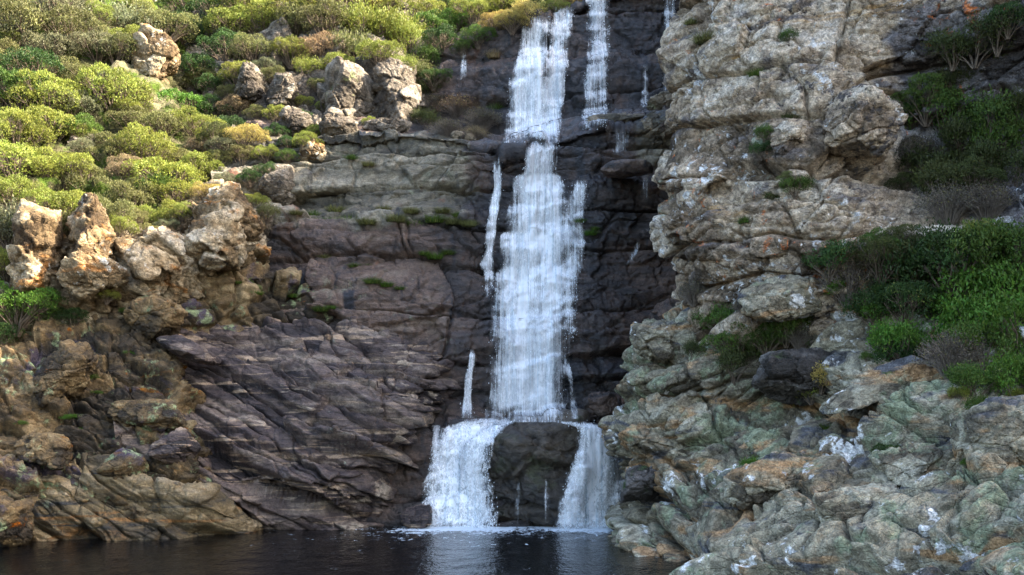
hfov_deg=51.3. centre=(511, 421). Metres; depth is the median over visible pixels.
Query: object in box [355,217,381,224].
grass tussock
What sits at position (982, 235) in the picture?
shrub
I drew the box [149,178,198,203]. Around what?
shrub
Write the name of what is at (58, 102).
shrub
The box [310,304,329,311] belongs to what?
grass tussock
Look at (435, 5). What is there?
shrub
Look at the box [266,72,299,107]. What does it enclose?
crag
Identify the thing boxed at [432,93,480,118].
shrub
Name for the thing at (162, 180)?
shrub
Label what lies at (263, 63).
shrub
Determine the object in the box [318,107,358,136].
boulder
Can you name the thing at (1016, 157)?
shrub
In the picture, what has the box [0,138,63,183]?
shrub
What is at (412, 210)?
grass tussock
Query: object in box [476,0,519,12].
shrub
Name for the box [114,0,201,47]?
shrub
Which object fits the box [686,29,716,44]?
grass tussock
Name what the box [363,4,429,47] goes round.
shrub
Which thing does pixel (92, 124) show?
shrub
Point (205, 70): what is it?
shrub
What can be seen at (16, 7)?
shrub
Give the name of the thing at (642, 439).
boulder
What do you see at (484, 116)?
shrub
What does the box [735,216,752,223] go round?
grass tussock
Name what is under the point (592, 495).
waterfall
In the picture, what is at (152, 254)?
crag
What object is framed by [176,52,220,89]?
shrub
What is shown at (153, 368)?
rocky bank
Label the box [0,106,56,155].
shrub
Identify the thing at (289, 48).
shrub
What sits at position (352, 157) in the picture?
grass tussock
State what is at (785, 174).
shrub
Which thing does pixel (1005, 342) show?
shrub
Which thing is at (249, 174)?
shrub
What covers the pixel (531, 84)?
waterfall
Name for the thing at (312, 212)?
grass tussock
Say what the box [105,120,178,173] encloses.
shrub
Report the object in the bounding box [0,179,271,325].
rocky brow
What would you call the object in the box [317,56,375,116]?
crag
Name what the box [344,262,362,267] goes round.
grass tussock
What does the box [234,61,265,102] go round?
crag
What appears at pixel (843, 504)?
boulder
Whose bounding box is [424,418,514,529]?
waterfall
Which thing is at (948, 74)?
shrub
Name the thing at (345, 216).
grass tussock
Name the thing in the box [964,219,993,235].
shrub
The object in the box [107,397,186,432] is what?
boulder
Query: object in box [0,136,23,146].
shrub
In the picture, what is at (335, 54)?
shrub
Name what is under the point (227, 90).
shrub
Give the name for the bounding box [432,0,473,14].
shrub
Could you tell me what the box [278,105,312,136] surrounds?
boulder
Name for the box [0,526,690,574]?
pool water
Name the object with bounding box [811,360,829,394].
shrub
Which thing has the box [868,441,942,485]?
boulder
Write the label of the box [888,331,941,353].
shrub
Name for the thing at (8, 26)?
shrub
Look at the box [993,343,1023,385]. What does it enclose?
shrub
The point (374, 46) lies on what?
shrub
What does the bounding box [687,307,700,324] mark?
shrub
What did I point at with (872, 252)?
shrub
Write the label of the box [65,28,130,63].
shrub
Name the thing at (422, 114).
shrub
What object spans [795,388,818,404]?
shrub
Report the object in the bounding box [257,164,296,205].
boulder
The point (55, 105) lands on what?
shrub
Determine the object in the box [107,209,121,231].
shrub
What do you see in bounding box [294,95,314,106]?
shrub
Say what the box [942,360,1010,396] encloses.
shrub
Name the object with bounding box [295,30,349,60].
shrub
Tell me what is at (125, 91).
shrub
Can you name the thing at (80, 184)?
shrub
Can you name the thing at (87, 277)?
crag
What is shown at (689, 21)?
grass tussock
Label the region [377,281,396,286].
grass tussock
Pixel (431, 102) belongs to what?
shrub
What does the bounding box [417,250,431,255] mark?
grass tussock
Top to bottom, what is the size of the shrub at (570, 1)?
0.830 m
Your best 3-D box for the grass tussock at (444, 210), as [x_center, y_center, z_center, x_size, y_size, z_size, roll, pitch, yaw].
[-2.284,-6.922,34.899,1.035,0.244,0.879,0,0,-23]
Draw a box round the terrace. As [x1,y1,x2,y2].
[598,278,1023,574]
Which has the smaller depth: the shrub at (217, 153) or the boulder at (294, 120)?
the shrub at (217, 153)
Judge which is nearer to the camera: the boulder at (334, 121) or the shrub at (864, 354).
the shrub at (864, 354)
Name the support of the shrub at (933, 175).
on the cliff
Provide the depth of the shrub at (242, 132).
36.80 m
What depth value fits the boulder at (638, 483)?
25.86 m
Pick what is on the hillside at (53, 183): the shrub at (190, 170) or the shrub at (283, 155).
the shrub at (190, 170)
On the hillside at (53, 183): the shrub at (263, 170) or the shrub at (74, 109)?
the shrub at (74, 109)
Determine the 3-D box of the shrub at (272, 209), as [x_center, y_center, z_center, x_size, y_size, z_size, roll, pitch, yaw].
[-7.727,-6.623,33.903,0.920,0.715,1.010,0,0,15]
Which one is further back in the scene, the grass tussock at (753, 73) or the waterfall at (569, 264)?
the waterfall at (569, 264)
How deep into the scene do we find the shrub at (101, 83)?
37.14 m
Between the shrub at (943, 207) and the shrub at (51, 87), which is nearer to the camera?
the shrub at (943, 207)
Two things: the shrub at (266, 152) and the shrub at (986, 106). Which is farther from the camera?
the shrub at (266, 152)
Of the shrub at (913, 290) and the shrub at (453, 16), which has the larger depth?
the shrub at (453, 16)
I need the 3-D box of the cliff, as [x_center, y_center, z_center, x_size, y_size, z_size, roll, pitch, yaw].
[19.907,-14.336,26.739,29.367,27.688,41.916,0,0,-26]
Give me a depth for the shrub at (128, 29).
40.32 m
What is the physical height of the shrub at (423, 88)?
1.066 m
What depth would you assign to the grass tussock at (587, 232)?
35.10 m
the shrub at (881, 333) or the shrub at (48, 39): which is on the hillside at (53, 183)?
the shrub at (48, 39)
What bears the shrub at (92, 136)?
on the hillside at (53, 183)
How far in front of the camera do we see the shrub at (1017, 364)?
19.74 m
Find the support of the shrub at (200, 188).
on the rocky brow
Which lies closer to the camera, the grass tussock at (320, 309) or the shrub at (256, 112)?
the grass tussock at (320, 309)
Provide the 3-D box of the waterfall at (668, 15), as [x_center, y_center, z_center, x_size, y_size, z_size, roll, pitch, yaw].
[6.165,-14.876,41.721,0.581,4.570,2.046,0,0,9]
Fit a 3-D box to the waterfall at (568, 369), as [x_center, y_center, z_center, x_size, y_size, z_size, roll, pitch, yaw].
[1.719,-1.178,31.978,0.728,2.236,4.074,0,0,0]
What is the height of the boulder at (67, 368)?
1.887 m
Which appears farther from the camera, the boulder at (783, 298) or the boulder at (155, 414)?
the boulder at (155, 414)
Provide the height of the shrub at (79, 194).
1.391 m
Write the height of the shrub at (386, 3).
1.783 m
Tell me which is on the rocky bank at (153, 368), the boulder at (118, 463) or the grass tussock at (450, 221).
the boulder at (118, 463)
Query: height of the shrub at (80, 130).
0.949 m
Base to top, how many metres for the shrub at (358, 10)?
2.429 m
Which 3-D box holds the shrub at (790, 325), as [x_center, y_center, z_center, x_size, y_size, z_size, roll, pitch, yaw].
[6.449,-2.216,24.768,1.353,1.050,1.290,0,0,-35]
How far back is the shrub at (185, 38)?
43.20 m
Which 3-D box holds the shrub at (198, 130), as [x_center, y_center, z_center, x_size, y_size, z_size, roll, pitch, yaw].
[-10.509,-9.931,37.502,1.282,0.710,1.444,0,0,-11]
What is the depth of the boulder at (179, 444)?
27.86 m
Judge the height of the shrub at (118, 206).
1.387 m
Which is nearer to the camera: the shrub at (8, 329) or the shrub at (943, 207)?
the shrub at (943, 207)
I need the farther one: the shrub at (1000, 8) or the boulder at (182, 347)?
the boulder at (182, 347)
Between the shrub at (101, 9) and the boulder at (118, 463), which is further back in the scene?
the shrub at (101, 9)
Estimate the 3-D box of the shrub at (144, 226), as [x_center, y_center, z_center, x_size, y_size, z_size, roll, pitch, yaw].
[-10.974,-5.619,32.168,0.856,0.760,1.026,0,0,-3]
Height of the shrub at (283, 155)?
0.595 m
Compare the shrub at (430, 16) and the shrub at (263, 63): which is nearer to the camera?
the shrub at (263, 63)
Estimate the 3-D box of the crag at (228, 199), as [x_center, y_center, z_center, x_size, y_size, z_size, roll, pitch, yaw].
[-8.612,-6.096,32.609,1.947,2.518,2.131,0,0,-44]
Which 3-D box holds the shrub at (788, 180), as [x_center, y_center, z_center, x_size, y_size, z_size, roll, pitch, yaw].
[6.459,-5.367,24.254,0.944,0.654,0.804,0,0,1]
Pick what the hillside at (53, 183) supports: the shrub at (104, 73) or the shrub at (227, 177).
the shrub at (104, 73)
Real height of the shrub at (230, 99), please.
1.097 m
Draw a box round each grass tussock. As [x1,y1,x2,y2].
[286,209,306,214]
[286,293,297,297]
[307,209,327,215]
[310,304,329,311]
[319,204,347,212]
[334,214,355,218]
[341,154,360,159]
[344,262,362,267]
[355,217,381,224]
[358,161,376,166]
[360,277,383,283]
[372,204,394,209]
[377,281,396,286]
[382,212,411,223]
[393,286,405,289]
[400,205,424,213]
[405,218,426,224]
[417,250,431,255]
[418,212,450,222]
[424,251,444,259]
[432,205,452,213]
[439,249,457,254]
[440,216,466,224]
[459,219,482,226]
[574,218,586,222]
[580,229,600,235]
[590,226,600,229]
[680,17,697,24]
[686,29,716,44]
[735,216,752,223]
[744,68,769,76]
[818,421,832,429]
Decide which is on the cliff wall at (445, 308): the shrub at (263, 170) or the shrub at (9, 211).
the shrub at (263, 170)
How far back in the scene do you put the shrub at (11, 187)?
32.24 m
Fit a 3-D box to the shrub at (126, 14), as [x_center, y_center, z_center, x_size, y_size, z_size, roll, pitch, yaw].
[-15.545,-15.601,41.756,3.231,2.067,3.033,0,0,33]
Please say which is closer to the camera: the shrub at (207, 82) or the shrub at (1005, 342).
the shrub at (1005, 342)
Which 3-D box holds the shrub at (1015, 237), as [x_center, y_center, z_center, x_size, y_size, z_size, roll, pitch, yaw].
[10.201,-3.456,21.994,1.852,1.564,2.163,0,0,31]
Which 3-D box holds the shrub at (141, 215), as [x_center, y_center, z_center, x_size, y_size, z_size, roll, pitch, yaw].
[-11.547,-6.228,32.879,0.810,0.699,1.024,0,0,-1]
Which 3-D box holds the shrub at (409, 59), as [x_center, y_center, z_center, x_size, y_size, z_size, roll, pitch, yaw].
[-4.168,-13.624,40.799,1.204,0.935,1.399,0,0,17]
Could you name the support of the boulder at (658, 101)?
on the cliff wall at (445, 308)
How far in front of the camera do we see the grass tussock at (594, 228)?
35.17 m
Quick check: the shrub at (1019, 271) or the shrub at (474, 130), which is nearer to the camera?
the shrub at (1019, 271)
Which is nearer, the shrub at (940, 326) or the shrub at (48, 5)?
the shrub at (940, 326)
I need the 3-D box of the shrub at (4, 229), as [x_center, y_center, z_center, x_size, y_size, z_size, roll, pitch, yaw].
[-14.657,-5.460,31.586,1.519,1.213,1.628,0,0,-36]
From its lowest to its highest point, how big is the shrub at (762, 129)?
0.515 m
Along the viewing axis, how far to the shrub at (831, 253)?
23.22 m
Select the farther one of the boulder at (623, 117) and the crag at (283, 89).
the crag at (283, 89)
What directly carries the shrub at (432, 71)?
on the hillside at (273, 30)
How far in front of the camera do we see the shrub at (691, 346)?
25.81 m
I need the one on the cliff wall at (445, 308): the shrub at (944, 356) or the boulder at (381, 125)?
the boulder at (381, 125)
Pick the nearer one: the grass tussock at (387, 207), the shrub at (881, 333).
the shrub at (881, 333)
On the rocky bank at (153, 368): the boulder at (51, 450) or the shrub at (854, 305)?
the boulder at (51, 450)
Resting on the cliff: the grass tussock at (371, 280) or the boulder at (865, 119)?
the boulder at (865, 119)
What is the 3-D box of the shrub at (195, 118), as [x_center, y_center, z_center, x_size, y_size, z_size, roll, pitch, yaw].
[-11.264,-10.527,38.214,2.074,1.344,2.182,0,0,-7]
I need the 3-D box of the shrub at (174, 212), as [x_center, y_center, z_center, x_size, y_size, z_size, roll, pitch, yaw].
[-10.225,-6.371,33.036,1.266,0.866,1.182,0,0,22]
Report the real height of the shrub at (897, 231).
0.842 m
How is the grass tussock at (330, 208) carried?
on the cliff wall at (445, 308)
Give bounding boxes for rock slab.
[113,315,461,529]
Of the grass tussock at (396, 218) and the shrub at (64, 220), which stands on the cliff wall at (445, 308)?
the grass tussock at (396, 218)
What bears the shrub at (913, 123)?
on the cliff
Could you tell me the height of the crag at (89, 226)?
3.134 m
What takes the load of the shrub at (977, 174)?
on the cliff
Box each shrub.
[0,0,52,48]
[0,13,36,45]
[0,30,20,43]
[0,37,35,70]
[0,44,69,84]
[0,65,57,109]
[0,90,16,105]
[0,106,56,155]
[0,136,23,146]
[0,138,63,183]
[0,173,48,208]
[0,195,49,243]
[0,209,13,247]
[0,216,13,243]
[0,247,10,282]
[0,278,60,337]
[0,322,25,344]
[3,68,83,119]
[8,286,69,320]
[12,157,44,175]
[13,102,90,143]
[17,185,80,214]
[20,29,86,60]
[26,3,108,47]
[27,0,96,29]
[30,146,95,190]
[32,162,63,176]
[34,30,55,45]
[36,305,68,320]
[42,93,76,112]
[44,55,125,88]
[45,204,73,234]
[46,102,65,111]
[50,100,83,114]
[50,189,85,213]
[51,61,77,73]
[51,88,104,117]
[52,112,103,137]
[53,307,91,325]
[58,172,78,189]
[59,160,113,196]
[61,70,100,97]
[62,122,97,139]
[62,215,68,235]
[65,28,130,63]
[65,136,96,158]
[65,177,96,192]
[74,62,153,116]
[79,130,147,160]
[79,192,136,221]
[82,130,107,145]
[83,0,159,29]
[84,0,116,25]
[86,31,137,63]
[87,42,116,59]
[96,289,121,304]
[97,68,124,81]
[101,177,157,207]
[102,104,156,129]
[102,153,150,179]
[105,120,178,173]
[106,23,139,44]
[107,79,146,105]
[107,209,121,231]
[109,215,139,236]
[110,186,147,201]
[111,97,143,119]
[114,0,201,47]
[120,0,155,12]
[120,155,208,196]
[124,208,150,225]
[125,84,156,101]
[131,110,188,136]
[131,204,165,225]
[133,222,158,234]
[134,168,179,201]
[139,102,155,112]
[142,144,197,163]
[143,9,204,46]
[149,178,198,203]
[151,197,186,222]
[152,218,179,228]
[157,87,213,114]
[158,0,213,12]
[161,201,192,221]
[167,104,226,137]
[169,149,224,181]
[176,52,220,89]
[180,73,201,90]
[182,0,238,29]
[182,137,211,160]
[184,67,216,91]
[185,12,227,44]
[188,180,220,199]
[190,93,233,117]
[191,72,233,92]
[193,126,228,140]
[195,121,232,151]
[196,26,253,60]
[197,162,216,178]
[201,2,251,37]
[203,136,245,158]
[203,149,232,169]
[206,114,245,131]
[208,0,278,14]
[213,84,235,103]
[213,171,240,184]
[215,93,252,118]
[216,60,249,87]
[222,122,271,148]
[225,144,253,166]
[227,31,276,62]
[229,0,284,34]
[235,167,263,188]
[241,104,269,119]
[244,192,270,207]
[250,143,278,163]
[251,56,283,75]
[251,161,276,176]
[253,202,283,223]
[260,65,284,83]
[261,104,284,121]
[262,0,316,34]
[262,122,292,136]
[266,34,313,69]
[271,0,318,36]
[274,148,299,163]
[275,134,300,149]
[285,0,340,9]
[291,130,324,147]
[292,54,324,75]
[294,0,357,38]
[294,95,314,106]
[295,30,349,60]
[303,123,320,137]
[306,77,324,91]
[314,101,324,110]
[319,0,383,13]
[321,51,355,67]
[326,24,384,58]
[335,0,404,40]
[355,38,405,64]
[361,115,375,123]
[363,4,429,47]
[367,0,420,12]
[378,16,425,55]
[388,52,418,70]
[404,55,437,83]
[406,0,446,21]
[407,42,443,68]
[409,106,443,126]
[410,8,456,43]
[415,65,452,91]
[416,79,441,94]
[421,23,459,54]
[421,91,449,112]
[426,116,466,136]
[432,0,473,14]
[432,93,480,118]
[436,8,471,32]
[448,0,499,24]
[449,39,474,57]
[459,104,509,132]
[459,123,490,139]
[460,23,497,49]
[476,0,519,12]
[477,9,508,30]
[482,48,504,58]
[486,102,502,109]
[492,8,530,35]
[511,0,547,27]
[537,0,570,17]
[553,0,581,5]
[673,278,709,306]
[680,338,706,357]
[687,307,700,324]
[694,301,734,329]
[700,321,778,366]
[711,340,760,385]
[727,296,741,313]
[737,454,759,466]
[741,322,792,354]
[747,139,771,160]
[753,123,774,144]
[762,190,779,199]
[763,315,813,347]
[776,170,795,186]
[777,26,801,45]
[778,175,816,199]
[779,323,818,348]
[781,112,802,118]
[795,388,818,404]
[801,237,859,284]
[808,255,876,307]
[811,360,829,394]
[821,276,846,303]
[837,273,907,328]
[850,231,916,283]
[857,295,909,326]
[858,350,873,360]
[860,226,901,267]
[865,315,939,359]
[868,328,923,364]
[869,279,945,327]
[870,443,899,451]
[874,237,949,302]
[883,170,923,190]
[884,223,923,253]
[888,249,965,306]
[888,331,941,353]
[890,71,962,127]
[893,131,944,167]
[893,138,962,194]
[900,96,936,128]
[903,217,1001,298]
[905,84,982,135]
[905,154,970,196]
[907,177,987,225]
[911,325,995,379]
[917,216,1014,281]
[919,24,975,71]
[919,255,1023,324]
[920,295,990,340]
[930,58,981,96]
[931,150,981,187]
[933,84,1023,162]
[934,6,1008,69]
[938,114,988,160]
[939,154,1008,191]
[939,316,1022,375]
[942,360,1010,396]
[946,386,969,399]
[952,285,1023,355]
[953,179,1021,222]
[958,458,966,468]
[959,216,1023,288]
[960,110,1023,167]
[961,133,1012,176]
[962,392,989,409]
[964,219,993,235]
[971,242,1023,296]
[972,7,1016,57]
[976,141,1023,190]
[978,346,1023,395]
[982,0,1023,39]
[986,83,1023,127]
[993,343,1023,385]
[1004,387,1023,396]
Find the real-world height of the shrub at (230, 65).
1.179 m
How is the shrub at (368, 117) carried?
on the hillside at (273, 30)
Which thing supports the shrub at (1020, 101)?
on the cliff
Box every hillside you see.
[0,0,262,343]
[155,0,442,138]
[436,0,559,122]
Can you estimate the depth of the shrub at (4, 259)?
30.34 m
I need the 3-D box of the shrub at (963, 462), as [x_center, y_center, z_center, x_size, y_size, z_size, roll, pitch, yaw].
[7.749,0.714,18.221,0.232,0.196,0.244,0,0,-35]
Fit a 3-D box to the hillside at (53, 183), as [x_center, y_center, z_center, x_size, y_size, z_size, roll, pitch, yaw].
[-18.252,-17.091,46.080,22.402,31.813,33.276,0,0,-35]
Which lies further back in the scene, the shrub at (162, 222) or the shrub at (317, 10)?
the shrub at (317, 10)
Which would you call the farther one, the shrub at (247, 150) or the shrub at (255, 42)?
the shrub at (255, 42)
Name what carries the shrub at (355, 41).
on the hillside at (273, 30)
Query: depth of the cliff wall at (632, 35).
41.82 m
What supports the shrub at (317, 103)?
on the hillside at (273, 30)
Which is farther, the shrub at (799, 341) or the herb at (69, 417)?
the herb at (69, 417)
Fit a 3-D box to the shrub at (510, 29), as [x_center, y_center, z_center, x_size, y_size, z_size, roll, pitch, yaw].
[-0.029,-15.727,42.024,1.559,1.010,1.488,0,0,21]
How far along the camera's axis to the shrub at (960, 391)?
19.91 m
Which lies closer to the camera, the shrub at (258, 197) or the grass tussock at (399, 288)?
the grass tussock at (399, 288)
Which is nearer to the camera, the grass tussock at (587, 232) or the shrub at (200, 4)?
the grass tussock at (587, 232)
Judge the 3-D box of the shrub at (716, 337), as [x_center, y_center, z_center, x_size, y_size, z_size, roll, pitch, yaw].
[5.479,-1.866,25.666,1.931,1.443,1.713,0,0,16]
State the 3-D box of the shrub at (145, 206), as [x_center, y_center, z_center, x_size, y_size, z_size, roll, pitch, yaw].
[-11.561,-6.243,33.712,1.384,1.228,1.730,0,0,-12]
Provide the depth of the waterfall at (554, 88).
41.02 m
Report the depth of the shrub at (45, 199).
31.09 m
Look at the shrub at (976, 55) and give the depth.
23.63 m
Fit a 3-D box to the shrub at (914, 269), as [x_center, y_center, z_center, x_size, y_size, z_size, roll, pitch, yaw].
[9.175,-3.276,23.388,2.231,1.666,1.976,0,0,19]
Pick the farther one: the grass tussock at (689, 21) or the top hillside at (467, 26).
the top hillside at (467, 26)
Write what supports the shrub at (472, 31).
on the cliff wall at (632, 35)
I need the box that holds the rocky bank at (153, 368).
[0,301,219,540]
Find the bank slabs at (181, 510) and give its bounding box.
[0,452,263,540]
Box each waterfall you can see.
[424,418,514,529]
[430,425,442,471]
[460,353,474,414]
[480,165,503,296]
[485,142,572,421]
[506,16,552,142]
[538,8,574,143]
[555,420,623,530]
[562,183,587,337]
[565,362,575,417]
[583,0,610,129]
[664,4,672,26]
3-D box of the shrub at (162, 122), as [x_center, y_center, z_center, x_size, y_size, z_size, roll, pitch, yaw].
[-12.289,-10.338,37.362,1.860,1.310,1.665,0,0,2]
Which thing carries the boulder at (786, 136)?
on the cliff
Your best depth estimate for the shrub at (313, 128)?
37.90 m
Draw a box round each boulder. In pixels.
[0,495,34,546]
[14,432,72,469]
[33,339,97,408]
[67,136,81,146]
[96,447,148,479]
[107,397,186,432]
[123,293,187,339]
[147,427,200,464]
[156,334,220,365]
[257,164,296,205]
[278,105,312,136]
[298,138,326,162]
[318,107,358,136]
[362,117,411,132]
[399,504,431,528]
[450,130,477,140]
[464,408,589,526]
[582,391,624,425]
[586,112,643,122]
[600,159,653,178]
[618,421,687,461]
[620,464,658,503]
[629,318,681,363]
[640,110,674,148]
[646,91,672,109]
[648,297,679,319]
[722,451,805,511]
[737,274,822,322]
[751,347,836,405]
[770,120,806,154]
[812,481,898,526]
[819,364,932,414]
[821,83,908,158]
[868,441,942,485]
[949,395,1023,465]
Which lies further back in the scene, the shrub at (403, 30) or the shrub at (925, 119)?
the shrub at (403, 30)
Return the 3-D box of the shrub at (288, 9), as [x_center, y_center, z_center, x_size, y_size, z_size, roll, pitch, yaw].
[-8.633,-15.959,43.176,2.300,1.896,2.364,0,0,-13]
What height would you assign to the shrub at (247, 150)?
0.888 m
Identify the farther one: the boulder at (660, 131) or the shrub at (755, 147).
the boulder at (660, 131)
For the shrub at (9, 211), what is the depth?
31.03 m
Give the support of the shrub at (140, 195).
on the hillside at (53, 183)
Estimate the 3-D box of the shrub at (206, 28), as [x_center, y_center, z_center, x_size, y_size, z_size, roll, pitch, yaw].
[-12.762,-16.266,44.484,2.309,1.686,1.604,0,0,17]
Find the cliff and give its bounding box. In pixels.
[649,0,1023,351]
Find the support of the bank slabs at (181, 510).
on the rocky bank at (153, 368)
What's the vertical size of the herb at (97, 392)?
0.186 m
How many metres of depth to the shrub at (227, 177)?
35.56 m
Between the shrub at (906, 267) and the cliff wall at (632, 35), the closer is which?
the shrub at (906, 267)
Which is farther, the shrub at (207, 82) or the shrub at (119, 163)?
the shrub at (207, 82)
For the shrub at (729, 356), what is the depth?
25.21 m
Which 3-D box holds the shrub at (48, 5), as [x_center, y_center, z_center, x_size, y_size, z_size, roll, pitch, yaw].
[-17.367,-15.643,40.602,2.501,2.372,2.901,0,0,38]
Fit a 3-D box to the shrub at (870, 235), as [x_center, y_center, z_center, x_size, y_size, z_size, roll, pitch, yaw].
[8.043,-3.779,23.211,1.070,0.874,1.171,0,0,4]
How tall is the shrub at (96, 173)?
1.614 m
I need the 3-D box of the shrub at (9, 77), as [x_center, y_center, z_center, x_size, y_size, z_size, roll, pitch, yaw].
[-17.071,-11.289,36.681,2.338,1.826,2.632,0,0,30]
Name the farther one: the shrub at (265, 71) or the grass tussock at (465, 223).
the shrub at (265, 71)
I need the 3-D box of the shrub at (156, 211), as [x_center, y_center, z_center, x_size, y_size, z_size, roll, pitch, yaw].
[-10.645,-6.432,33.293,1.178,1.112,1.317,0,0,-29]
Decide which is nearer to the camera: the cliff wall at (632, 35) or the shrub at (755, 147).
the shrub at (755, 147)
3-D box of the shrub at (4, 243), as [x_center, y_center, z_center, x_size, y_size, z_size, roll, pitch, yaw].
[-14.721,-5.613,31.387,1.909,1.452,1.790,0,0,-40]
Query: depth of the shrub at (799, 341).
24.55 m
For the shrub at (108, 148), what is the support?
on the hillside at (53, 183)
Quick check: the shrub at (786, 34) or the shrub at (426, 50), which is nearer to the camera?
the shrub at (786, 34)
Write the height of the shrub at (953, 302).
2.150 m
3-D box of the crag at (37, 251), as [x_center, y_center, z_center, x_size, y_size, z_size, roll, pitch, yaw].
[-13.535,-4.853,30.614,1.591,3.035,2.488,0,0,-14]
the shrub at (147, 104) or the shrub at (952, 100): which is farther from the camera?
the shrub at (147, 104)
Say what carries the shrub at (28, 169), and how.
on the hillside at (53, 183)
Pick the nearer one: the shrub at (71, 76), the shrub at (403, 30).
the shrub at (71, 76)
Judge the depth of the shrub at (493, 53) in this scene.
42.24 m
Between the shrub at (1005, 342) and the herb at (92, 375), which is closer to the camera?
the shrub at (1005, 342)
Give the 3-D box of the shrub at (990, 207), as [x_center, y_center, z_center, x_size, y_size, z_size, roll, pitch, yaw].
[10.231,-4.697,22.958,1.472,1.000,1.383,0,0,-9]
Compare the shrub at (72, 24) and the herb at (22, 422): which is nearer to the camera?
the herb at (22, 422)
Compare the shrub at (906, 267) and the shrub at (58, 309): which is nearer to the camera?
the shrub at (906, 267)
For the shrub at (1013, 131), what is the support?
on the cliff
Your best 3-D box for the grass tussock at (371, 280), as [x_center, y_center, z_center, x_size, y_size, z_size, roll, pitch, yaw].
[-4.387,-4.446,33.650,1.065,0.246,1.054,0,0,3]
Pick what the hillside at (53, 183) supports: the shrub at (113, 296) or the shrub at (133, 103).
the shrub at (133, 103)
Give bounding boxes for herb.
[14,420,29,425]
[58,413,80,421]
[90,373,101,381]
[90,390,102,396]
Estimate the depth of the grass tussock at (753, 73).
25.36 m
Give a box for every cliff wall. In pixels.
[211,86,678,526]
[417,0,679,135]
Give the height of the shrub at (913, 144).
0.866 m
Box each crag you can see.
[5,198,67,300]
[56,247,129,302]
[65,192,115,259]
[114,226,199,282]
[131,23,180,83]
[182,209,247,270]
[192,181,264,251]
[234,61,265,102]
[255,204,272,243]
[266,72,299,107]
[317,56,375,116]
[372,57,421,121]
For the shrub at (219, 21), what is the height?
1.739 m
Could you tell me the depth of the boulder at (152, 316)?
30.19 m
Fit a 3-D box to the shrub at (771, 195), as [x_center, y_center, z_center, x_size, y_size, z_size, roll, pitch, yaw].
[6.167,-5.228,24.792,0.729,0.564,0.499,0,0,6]
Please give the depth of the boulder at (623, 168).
34.25 m
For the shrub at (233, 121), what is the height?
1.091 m
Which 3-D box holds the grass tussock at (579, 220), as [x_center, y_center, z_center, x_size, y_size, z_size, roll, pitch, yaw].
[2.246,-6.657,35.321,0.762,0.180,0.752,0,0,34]
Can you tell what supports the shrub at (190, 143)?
on the hillside at (53, 183)
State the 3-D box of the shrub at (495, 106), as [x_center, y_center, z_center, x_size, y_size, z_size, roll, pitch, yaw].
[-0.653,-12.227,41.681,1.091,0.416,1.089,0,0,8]
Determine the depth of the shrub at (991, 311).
20.86 m
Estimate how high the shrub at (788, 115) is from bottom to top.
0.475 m
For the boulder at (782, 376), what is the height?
1.454 m
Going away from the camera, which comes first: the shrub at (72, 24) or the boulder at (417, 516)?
the boulder at (417, 516)
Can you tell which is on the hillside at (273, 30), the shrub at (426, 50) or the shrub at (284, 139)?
the shrub at (426, 50)
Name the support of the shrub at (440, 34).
on the cliff wall at (632, 35)
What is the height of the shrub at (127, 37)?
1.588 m
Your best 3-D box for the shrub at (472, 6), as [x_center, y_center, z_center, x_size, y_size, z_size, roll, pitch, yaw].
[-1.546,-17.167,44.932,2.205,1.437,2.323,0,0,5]
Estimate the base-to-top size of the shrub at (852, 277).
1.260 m
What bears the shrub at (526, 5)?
on the cliff wall at (632, 35)
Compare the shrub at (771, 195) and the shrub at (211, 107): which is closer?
the shrub at (771, 195)
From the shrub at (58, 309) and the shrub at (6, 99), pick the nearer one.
the shrub at (58, 309)
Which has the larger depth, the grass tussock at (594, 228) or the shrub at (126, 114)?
the shrub at (126, 114)
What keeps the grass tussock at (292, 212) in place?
on the cliff wall at (445, 308)
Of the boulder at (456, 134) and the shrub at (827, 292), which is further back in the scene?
the boulder at (456, 134)
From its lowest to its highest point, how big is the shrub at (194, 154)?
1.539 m
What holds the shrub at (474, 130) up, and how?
on the cliff wall at (445, 308)
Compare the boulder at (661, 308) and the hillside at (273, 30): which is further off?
the hillside at (273, 30)
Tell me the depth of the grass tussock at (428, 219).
34.58 m
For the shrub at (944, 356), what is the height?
1.115 m
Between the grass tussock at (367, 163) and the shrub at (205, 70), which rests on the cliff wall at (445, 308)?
the grass tussock at (367, 163)
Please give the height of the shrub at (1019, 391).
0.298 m
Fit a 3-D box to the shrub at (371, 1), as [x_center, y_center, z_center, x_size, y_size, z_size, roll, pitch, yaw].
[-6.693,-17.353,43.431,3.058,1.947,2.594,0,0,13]
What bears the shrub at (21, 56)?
on the hillside at (53, 183)
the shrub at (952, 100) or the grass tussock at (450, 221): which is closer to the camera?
the shrub at (952, 100)
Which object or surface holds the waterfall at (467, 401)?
on the cliff wall at (445, 308)
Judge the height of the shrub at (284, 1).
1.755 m
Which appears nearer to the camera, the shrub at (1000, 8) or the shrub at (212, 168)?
the shrub at (1000, 8)
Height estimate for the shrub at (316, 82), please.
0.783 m
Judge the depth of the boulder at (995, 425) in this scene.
17.89 m
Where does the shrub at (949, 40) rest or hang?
on the cliff
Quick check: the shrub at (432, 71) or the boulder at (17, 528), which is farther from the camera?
the shrub at (432, 71)
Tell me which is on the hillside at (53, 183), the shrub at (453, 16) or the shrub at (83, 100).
the shrub at (83, 100)
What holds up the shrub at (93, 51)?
on the hillside at (53, 183)
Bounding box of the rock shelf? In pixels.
[168,262,333,333]
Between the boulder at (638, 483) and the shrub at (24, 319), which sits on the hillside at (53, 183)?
the shrub at (24, 319)

